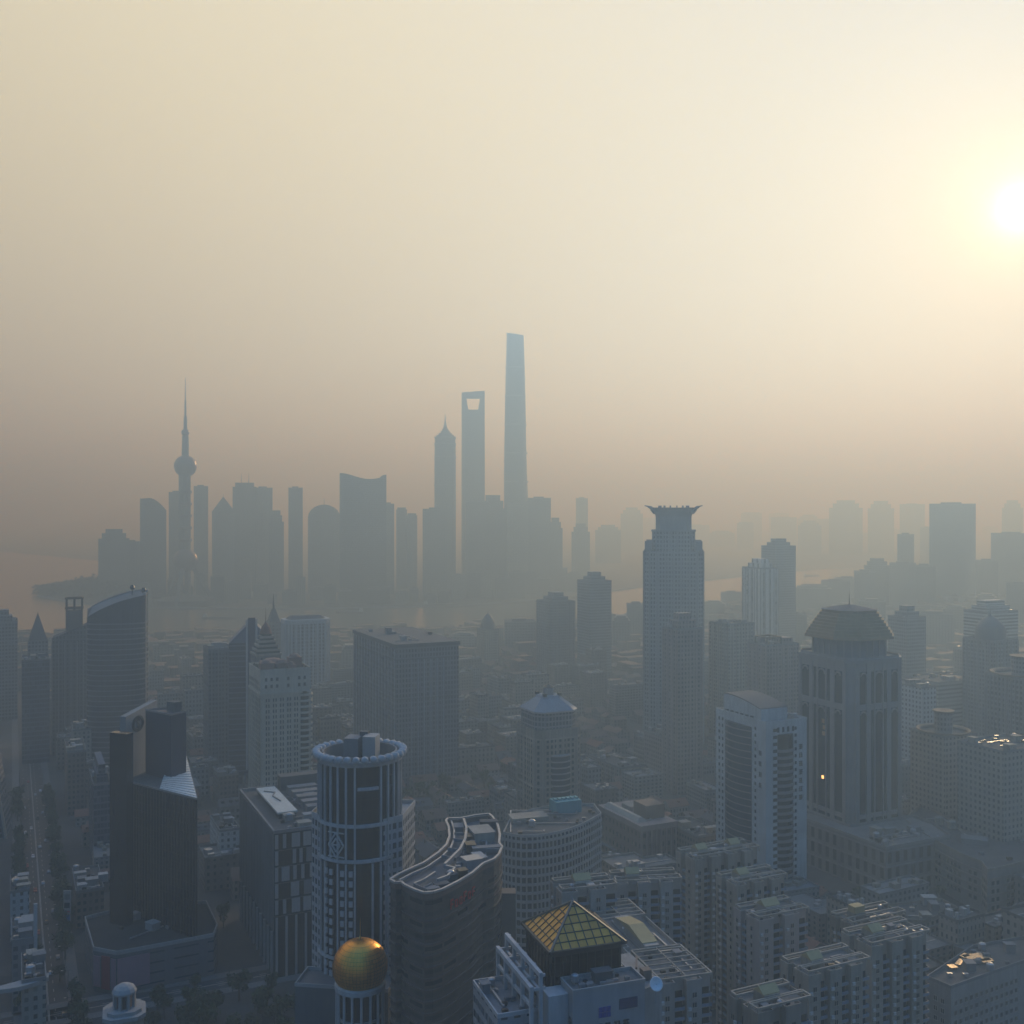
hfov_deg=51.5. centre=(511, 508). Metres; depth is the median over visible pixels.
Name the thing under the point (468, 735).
walk up block
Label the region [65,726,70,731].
walk up block
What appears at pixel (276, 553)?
skyscraper
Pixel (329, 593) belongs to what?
waterfront block
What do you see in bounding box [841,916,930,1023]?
apartment tower
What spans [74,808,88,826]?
row house
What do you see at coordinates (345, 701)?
walk up block
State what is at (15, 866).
street tree
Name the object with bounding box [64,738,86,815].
office block
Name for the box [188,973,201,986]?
street tree
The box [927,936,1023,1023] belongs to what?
sunlit roof block
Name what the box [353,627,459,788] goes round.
broad grey slab
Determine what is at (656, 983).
satellite dish
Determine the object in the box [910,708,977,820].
disc roof hotel
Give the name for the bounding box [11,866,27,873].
street tree
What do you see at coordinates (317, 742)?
walk up block
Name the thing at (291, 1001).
street tree
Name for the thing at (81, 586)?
wood
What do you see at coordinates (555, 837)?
concave block
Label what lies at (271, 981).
street tree
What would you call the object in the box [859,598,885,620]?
riverside block
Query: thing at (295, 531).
skyscraper
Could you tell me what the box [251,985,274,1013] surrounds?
street tree
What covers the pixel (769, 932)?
apartment tower
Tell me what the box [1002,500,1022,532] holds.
skyscraper
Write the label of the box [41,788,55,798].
street tree
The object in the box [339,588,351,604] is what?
waterfront block
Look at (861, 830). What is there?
hat tower
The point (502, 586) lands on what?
waterfront block
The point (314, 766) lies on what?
walk up block
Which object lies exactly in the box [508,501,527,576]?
skyscraper
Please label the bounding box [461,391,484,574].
aperture tower
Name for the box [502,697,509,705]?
walk up block
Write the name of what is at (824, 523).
skyscraper
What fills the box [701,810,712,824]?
row house
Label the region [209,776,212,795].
row house
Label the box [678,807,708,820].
row house
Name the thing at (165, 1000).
street tree
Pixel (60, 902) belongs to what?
street tree
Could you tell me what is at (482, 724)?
walk up block
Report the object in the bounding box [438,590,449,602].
waterfront block
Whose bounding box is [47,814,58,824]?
street tree
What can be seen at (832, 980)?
apartment tower
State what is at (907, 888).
walk up block
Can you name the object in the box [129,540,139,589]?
skyscraper
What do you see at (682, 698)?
apartment tower
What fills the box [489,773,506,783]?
row house
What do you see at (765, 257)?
sky
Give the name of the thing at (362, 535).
skyscraper
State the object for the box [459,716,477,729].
walk up block
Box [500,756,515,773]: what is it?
row house
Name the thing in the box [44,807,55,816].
street tree
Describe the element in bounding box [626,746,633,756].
row house
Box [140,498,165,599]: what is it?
skyscraper
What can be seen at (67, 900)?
banner sign
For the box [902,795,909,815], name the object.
walk up block
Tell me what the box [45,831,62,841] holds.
street tree
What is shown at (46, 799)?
street tree
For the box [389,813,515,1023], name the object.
curved tower
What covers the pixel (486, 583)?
waterfront block
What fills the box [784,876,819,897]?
walk up block
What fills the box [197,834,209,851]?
row house
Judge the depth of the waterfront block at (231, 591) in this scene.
2252.27 m
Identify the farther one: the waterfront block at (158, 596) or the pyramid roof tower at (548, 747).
the waterfront block at (158, 596)
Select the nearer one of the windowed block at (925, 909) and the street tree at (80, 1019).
the street tree at (80, 1019)
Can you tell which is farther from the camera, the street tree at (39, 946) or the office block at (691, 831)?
the office block at (691, 831)
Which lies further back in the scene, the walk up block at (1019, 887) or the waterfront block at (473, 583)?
the waterfront block at (473, 583)
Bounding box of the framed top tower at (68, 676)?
[51,597,86,755]
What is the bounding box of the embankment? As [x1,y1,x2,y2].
[37,567,863,637]
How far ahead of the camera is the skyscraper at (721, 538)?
5672.19 m
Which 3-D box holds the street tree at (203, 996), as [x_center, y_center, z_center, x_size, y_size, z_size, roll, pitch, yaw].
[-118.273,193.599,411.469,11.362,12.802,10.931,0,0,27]
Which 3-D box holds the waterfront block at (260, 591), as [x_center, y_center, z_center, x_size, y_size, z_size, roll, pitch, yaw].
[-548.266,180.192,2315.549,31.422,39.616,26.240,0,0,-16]
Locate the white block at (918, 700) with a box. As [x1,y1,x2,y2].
[902,678,935,758]
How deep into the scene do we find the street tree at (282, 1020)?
400.28 m
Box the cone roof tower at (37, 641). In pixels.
[27,613,47,654]
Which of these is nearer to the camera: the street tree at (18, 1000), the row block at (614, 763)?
the street tree at (18, 1000)
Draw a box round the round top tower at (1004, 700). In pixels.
[985,654,1023,736]
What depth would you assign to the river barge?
2034.63 m
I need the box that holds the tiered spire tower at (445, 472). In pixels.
[434,414,455,589]
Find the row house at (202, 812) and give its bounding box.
[197,808,210,815]
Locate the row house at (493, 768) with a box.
[473,761,500,778]
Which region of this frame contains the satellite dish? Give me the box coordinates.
[650,976,662,1003]
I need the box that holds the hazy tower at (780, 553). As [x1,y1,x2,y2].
[761,538,795,641]
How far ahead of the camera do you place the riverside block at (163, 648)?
1347.32 m
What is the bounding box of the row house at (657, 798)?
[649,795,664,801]
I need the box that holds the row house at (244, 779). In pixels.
[242,773,247,787]
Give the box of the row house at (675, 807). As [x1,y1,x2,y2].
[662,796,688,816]
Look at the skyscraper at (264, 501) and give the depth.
2600.62 m
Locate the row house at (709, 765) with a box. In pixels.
[703,756,715,774]
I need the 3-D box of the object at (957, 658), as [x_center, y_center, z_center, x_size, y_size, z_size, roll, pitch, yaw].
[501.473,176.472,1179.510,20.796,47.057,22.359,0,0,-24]
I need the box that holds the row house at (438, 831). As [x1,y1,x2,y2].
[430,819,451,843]
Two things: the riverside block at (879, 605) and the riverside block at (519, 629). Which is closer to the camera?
the riverside block at (519, 629)
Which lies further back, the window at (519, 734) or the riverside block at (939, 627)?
the riverside block at (939, 627)
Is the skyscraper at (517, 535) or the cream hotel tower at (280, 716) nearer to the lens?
the cream hotel tower at (280, 716)
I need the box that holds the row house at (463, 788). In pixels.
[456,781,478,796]
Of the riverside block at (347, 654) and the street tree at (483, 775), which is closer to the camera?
the street tree at (483, 775)
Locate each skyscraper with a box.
[98,529,128,597]
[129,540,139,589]
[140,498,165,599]
[169,491,183,585]
[194,485,207,590]
[212,497,234,582]
[233,478,256,591]
[256,486,272,583]
[269,510,283,591]
[288,486,302,589]
[308,505,339,592]
[340,473,385,602]
[386,502,393,593]
[396,507,406,588]
[407,513,416,588]
[423,507,447,596]
[465,500,488,574]
[485,495,505,589]
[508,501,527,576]
[528,497,550,576]
[548,518,562,591]
[571,523,589,578]
[576,497,587,526]
[595,525,620,562]
[621,507,642,550]
[643,518,655,535]
[692,524,708,541]
[709,531,734,545]
[737,522,753,549]
[741,512,761,542]
[769,513,788,535]
[771,517,796,547]
[797,515,816,542]
[798,521,821,554]
[814,519,828,544]
[829,500,862,554]
[854,569,875,605]
[863,532,867,542]
[864,558,888,605]
[868,501,893,553]
[889,561,915,607]
[897,533,913,562]
[900,503,924,551]
[916,564,935,602]
[920,526,928,561]
[929,502,975,596]
[975,559,997,598]
[982,526,997,536]
[991,532,1023,595]
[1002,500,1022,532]
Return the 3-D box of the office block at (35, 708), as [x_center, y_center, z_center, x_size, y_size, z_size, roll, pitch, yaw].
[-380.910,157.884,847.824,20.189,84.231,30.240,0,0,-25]
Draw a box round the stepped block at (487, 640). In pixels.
[477,613,498,662]
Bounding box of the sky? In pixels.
[0,0,1023,517]
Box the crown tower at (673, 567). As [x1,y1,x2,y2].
[643,505,703,743]
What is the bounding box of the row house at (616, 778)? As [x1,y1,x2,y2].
[608,775,621,784]
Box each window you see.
[249,675,297,786]
[519,734,578,811]
[552,754,570,797]
[619,996,637,1009]
[665,996,670,1001]
[665,1006,670,1012]
[665,1016,670,1022]
[692,992,697,997]
[692,1002,697,1007]
[692,1012,697,1017]
[719,716,755,845]
[982,875,986,909]
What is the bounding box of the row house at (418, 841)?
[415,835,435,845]
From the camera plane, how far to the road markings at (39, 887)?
564.77 m
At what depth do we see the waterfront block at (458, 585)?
2358.35 m
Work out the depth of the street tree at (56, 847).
602.50 m
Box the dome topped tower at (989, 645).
[962,609,1018,736]
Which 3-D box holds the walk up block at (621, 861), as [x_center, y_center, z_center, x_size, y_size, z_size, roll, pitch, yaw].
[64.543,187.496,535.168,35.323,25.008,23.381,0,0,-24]
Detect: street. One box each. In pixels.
[0,970,299,1023]
[18,692,70,1023]
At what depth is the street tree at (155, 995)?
416.86 m
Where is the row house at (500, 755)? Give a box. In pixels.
[495,748,511,766]
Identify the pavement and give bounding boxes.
[0,965,267,1018]
[12,719,21,1023]
[41,762,81,1020]
[46,973,301,1023]
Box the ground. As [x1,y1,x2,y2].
[0,518,1023,1023]
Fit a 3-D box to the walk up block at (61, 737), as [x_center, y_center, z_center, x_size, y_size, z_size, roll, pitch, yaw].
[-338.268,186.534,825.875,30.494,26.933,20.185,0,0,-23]
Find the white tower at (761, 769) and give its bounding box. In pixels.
[716,690,806,879]
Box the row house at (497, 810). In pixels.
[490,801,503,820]
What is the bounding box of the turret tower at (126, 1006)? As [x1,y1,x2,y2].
[102,982,145,1023]
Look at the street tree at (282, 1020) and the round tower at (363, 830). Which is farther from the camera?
the street tree at (282, 1020)
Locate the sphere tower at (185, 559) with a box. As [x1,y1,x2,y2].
[155,377,216,606]
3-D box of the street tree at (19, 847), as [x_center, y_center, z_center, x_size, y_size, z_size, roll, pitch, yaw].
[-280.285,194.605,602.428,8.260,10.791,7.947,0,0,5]
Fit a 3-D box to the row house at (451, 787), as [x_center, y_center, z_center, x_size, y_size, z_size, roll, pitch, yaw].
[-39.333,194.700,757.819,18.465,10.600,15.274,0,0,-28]
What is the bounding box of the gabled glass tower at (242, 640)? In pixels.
[229,617,260,783]
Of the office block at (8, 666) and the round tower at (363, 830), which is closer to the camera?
the round tower at (363, 830)
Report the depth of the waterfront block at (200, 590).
2335.73 m
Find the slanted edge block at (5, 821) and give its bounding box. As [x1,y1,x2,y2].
[0,752,11,838]
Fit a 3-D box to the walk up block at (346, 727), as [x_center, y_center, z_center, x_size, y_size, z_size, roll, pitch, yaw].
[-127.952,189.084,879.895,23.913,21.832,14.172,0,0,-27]
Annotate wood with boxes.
[31,573,121,597]
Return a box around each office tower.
[888,605,925,674]
[963,599,1017,637]
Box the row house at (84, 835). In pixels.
[80,824,88,846]
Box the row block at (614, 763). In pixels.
[589,750,646,781]
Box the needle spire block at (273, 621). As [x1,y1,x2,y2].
[266,594,280,651]
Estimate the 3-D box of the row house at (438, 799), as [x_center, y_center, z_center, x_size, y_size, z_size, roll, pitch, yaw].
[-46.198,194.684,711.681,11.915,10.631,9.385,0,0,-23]
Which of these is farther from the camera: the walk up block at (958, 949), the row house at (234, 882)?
the row house at (234, 882)
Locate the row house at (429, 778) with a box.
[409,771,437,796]
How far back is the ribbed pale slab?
1050.69 m
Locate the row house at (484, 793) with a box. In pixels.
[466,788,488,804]
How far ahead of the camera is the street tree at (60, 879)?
550.47 m
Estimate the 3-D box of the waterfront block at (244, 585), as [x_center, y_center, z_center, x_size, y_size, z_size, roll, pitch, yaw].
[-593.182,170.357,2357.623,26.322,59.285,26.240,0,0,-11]
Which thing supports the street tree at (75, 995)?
on the cross street at (212, 986)
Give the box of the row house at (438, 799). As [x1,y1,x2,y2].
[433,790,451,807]
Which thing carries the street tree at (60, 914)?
on the ground
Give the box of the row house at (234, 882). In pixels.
[228,867,239,900]
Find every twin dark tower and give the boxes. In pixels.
[536,591,574,671]
[577,571,611,676]
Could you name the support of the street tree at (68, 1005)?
on the ground
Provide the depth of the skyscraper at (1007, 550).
2365.41 m
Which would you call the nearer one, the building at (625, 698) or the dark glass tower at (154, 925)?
the dark glass tower at (154, 925)
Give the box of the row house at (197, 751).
[188,748,202,755]
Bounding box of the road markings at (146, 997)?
[5,973,267,1023]
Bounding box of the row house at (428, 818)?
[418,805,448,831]
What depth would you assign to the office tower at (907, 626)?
1006.82 m
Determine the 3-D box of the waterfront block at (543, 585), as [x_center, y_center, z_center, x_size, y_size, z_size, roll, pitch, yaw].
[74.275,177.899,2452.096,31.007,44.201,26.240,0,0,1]
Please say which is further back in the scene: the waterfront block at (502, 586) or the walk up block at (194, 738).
the waterfront block at (502, 586)
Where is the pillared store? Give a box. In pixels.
[598,798,677,857]
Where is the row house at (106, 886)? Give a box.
[100,868,109,891]
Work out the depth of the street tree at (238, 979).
430.47 m
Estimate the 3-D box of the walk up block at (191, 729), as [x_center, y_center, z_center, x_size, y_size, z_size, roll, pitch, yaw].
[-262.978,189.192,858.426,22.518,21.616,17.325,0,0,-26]
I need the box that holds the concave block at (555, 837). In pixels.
[502,795,601,952]
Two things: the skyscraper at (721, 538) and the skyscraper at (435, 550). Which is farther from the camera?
the skyscraper at (721, 538)
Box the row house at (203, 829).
[197,823,209,835]
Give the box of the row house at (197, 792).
[195,789,198,809]
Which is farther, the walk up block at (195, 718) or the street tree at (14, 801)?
the walk up block at (195, 718)
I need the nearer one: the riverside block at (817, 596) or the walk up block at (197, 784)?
the walk up block at (197, 784)
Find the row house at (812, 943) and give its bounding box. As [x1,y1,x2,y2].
[806,934,826,949]
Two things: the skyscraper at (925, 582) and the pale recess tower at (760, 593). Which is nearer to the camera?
the pale recess tower at (760, 593)
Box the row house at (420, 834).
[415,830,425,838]
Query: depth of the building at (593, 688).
1069.13 m
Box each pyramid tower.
[250,617,281,662]
[473,881,661,1023]
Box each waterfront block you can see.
[139,582,151,600]
[153,593,166,604]
[167,578,176,595]
[196,573,206,595]
[210,574,224,602]
[225,580,238,602]
[239,572,251,598]
[253,582,268,600]
[267,592,276,603]
[282,589,297,604]
[295,576,305,604]
[310,586,323,599]
[324,583,335,603]
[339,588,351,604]
[367,587,384,603]
[381,585,389,603]
[395,590,408,602]
[409,586,418,602]
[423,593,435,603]
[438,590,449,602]
[452,573,465,598]
[466,570,481,596]
[481,570,491,597]
[495,575,509,598]
[509,570,524,597]
[525,571,537,593]
[537,576,550,595]
[563,568,566,590]
[566,572,581,591]
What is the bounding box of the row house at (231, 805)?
[217,797,239,819]
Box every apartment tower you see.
[550,872,617,914]
[588,898,712,1023]
[608,867,681,943]
[662,612,702,795]
[676,837,759,1009]
[709,619,754,733]
[715,863,787,1023]
[728,978,811,1023]
[733,894,809,992]
[747,634,799,714]
[780,942,870,1023]
[829,900,905,947]
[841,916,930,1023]
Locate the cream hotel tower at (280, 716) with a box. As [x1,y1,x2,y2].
[248,653,312,787]
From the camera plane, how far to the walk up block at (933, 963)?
420.10 m
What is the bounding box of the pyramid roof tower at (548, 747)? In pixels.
[516,684,580,812]
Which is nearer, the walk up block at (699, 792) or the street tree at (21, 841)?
the street tree at (21, 841)
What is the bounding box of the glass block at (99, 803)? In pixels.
[89,751,109,860]
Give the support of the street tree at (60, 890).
on the pavement at (70, 963)
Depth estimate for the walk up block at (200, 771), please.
738.95 m
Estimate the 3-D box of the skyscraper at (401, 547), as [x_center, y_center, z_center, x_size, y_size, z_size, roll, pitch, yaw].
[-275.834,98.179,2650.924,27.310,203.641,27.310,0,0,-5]
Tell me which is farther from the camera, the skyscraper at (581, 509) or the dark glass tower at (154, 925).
the skyscraper at (581, 509)
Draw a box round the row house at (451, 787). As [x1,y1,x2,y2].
[442,773,472,792]
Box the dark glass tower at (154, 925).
[85,700,217,993]
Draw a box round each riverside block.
[152,641,176,661]
[174,645,194,664]
[342,643,352,666]
[451,631,476,646]
[504,618,535,647]
[612,614,629,645]
[626,601,642,633]
[704,600,724,613]
[721,590,741,601]
[796,584,831,610]
[796,611,806,644]
[821,578,849,604]
[834,576,853,596]
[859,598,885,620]
[919,610,953,645]
[943,604,966,630]
[976,593,996,603]
[1006,581,1023,622]
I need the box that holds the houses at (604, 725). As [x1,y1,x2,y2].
[18,593,1023,753]
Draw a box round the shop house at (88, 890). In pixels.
[72,864,107,928]
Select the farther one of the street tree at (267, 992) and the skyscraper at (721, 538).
the skyscraper at (721, 538)
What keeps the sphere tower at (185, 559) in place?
on the ground
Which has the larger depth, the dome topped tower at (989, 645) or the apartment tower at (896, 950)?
the dome topped tower at (989, 645)
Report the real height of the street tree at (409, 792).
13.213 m
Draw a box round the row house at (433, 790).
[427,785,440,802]
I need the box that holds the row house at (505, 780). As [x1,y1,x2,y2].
[503,775,507,784]
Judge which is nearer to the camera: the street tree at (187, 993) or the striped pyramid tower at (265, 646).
the street tree at (187, 993)
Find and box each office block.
[0,609,17,719]
[21,653,49,763]
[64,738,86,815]
[71,719,91,758]
[212,764,238,807]
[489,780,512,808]
[644,724,661,772]
[672,815,715,848]
[902,671,961,725]
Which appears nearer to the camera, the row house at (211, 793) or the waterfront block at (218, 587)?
the row house at (211, 793)
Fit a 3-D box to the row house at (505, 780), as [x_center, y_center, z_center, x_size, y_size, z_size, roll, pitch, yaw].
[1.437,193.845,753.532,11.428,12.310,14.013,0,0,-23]
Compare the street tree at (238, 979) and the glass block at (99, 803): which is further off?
the glass block at (99, 803)
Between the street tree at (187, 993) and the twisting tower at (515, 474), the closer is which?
the street tree at (187, 993)
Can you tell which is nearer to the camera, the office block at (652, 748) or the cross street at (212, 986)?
the cross street at (212, 986)
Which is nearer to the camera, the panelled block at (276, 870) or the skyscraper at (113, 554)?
the panelled block at (276, 870)
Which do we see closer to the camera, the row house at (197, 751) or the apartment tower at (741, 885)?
the apartment tower at (741, 885)
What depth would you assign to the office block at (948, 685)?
889.34 m
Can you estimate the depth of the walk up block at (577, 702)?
1008.42 m
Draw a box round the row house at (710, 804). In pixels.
[706,798,715,811]
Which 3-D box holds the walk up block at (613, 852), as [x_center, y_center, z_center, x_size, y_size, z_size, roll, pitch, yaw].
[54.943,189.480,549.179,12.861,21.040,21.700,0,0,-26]
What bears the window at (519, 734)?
in the pyramid roof tower at (548, 747)
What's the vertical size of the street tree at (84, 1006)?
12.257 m
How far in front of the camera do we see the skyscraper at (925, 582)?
2150.34 m
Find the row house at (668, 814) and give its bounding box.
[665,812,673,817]
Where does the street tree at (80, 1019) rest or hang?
on the ground
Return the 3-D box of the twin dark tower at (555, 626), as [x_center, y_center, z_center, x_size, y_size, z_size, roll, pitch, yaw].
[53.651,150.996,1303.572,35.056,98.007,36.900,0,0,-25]
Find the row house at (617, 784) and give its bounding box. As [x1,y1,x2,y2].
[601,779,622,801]
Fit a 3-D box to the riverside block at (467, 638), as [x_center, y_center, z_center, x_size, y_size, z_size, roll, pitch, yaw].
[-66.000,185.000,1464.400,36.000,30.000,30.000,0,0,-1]
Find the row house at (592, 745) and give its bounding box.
[586,738,606,755]
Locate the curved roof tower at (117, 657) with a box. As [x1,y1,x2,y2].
[86,585,148,776]
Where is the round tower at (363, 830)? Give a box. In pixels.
[295,730,414,1023]
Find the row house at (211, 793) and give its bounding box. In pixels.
[209,786,212,801]
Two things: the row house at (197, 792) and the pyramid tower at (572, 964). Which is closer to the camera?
the pyramid tower at (572, 964)
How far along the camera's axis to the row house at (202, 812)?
678.75 m
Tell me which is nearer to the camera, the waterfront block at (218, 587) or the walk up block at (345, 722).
the walk up block at (345, 722)
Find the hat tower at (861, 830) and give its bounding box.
[798,597,950,888]
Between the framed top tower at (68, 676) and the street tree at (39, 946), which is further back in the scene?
the framed top tower at (68, 676)
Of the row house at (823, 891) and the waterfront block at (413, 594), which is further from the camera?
the waterfront block at (413, 594)
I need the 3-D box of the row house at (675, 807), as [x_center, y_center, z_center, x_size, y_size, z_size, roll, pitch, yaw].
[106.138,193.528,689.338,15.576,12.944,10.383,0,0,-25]
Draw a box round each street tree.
[8,785,24,795]
[10,796,23,804]
[10,804,24,820]
[11,838,26,848]
[11,842,24,852]
[11,850,25,866]
[11,862,26,870]
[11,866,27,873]
[12,794,22,799]
[12,803,23,807]
[12,824,23,836]
[13,991,20,1007]
[14,832,28,841]
[37,938,42,949]
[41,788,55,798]
[42,782,51,789]
[42,794,56,804]
[43,790,55,798]
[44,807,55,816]
[45,801,55,809]
[45,825,61,833]
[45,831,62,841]
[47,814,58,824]
[48,883,72,902]
[49,822,57,827]
[49,843,63,852]
[49,855,65,870]
[50,862,69,879]
[50,883,71,900]
[50,964,66,981]
[51,877,67,887]
[51,902,75,920]
[51,930,77,959]
[52,852,66,860]
[52,881,70,889]
[53,906,73,920]
[54,897,62,906]
[57,917,72,932]
[64,999,89,1019]
[66,977,81,992]
[67,1000,87,1014]
[68,1010,92,1023]
[69,986,85,1001]
[144,1006,162,1023]
[149,984,167,1015]
[157,993,173,1018]
[174,997,201,1022]
[180,985,205,1002]
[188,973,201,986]
[190,997,221,1021]
[195,991,215,1010]
[200,989,224,1021]
[216,901,229,927]
[225,968,252,1000]
[225,1011,241,1023]
[242,1010,259,1023]
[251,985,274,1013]
[253,986,271,998]
[253,994,267,1020]
[263,1002,284,1023]
[264,971,278,995]
[272,995,288,1005]
[275,999,288,1012]
[276,1014,294,1023]
[281,991,294,1010]
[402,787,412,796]
[438,772,450,786]
[479,769,488,786]
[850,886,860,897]
[935,885,946,898]
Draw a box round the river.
[0,551,863,635]
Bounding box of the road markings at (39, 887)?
[26,764,55,1020]
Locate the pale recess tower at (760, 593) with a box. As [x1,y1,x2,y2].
[742,558,778,640]
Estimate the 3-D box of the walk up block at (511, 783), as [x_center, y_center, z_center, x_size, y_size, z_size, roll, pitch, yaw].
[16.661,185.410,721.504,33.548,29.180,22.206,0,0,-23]
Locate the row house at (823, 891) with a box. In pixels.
[815,883,831,897]
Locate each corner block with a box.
[0,948,48,1023]
[10,872,30,941]
[11,903,36,1012]
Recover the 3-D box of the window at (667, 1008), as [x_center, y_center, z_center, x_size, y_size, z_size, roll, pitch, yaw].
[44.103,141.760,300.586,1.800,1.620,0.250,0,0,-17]
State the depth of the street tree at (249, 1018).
402.06 m
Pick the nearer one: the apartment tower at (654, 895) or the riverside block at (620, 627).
the apartment tower at (654, 895)
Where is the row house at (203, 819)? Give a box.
[197,813,211,823]
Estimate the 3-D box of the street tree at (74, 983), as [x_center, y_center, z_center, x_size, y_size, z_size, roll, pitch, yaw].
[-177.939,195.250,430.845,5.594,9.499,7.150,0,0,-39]
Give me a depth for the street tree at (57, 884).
539.49 m
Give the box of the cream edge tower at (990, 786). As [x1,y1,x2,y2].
[957,733,1023,841]
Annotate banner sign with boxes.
[63,890,70,921]
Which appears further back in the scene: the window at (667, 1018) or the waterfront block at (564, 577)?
the waterfront block at (564, 577)
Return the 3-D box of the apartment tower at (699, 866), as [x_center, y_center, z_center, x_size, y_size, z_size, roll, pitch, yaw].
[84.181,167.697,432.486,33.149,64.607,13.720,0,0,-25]
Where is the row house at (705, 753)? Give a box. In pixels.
[703,750,707,758]
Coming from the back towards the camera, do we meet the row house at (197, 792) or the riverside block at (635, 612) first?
the riverside block at (635, 612)
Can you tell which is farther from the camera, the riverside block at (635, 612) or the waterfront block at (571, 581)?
the waterfront block at (571, 581)
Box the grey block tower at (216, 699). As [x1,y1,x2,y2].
[203,641,228,764]
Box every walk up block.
[56,732,70,769]
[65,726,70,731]
[86,757,93,794]
[92,841,109,868]
[186,714,202,728]
[186,727,202,755]
[186,729,202,758]
[187,755,217,777]
[189,762,208,795]
[192,722,202,730]
[193,776,201,807]
[198,843,239,891]
[311,719,317,741]
[311,739,327,754]
[311,763,316,769]
[316,714,339,741]
[321,702,342,713]
[332,713,351,717]
[334,698,352,704]
[340,717,352,721]
[340,721,352,732]
[341,724,352,740]
[346,703,352,712]
[346,730,352,735]
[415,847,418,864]
[443,795,484,819]
[459,709,468,716]
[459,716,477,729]
[459,728,485,742]
[459,741,494,774]
[472,716,499,740]
[487,721,515,742]
[494,729,515,758]
[498,704,520,718]
[500,714,520,726]
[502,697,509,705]
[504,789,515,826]
[507,761,515,788]
[564,695,583,715]
[581,754,597,764]
[581,758,601,783]
[581,782,617,807]
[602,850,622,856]
[602,852,675,874]
[621,768,663,799]
[633,730,643,762]
[685,779,715,807]
[707,736,715,757]
[712,800,715,824]
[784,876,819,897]
[786,891,825,943]
[826,890,869,944]
[860,875,929,904]
[902,758,909,796]
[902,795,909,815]
[926,932,952,962]
[926,954,944,1022]
[938,905,985,957]
[953,941,977,956]
[985,911,1001,941]
[1001,903,1023,938]
[1013,872,1023,903]
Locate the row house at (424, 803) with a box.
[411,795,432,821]
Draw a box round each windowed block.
[210,812,239,849]
[889,894,956,936]
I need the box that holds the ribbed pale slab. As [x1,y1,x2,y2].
[281,614,329,683]
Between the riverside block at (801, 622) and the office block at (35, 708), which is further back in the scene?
the riverside block at (801, 622)
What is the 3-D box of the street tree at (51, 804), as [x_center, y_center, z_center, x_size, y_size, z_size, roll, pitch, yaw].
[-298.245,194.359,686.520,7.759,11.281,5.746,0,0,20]
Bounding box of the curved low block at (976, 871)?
[904,805,1023,913]
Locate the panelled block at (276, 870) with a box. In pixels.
[239,770,316,976]
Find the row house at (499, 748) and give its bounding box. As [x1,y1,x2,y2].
[495,743,504,751]
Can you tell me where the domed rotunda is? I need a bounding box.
[332,922,387,1023]
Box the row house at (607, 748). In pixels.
[602,745,621,753]
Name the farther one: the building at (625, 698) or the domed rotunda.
the building at (625, 698)
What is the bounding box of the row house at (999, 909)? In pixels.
[988,901,1017,912]
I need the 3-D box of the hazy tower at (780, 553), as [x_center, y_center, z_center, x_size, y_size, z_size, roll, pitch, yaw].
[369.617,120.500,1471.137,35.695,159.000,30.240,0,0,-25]
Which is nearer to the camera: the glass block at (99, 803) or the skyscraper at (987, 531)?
the glass block at (99, 803)
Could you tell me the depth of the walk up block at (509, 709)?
913.33 m
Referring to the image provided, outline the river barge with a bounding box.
[336,608,363,612]
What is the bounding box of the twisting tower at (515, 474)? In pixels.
[504,333,527,576]

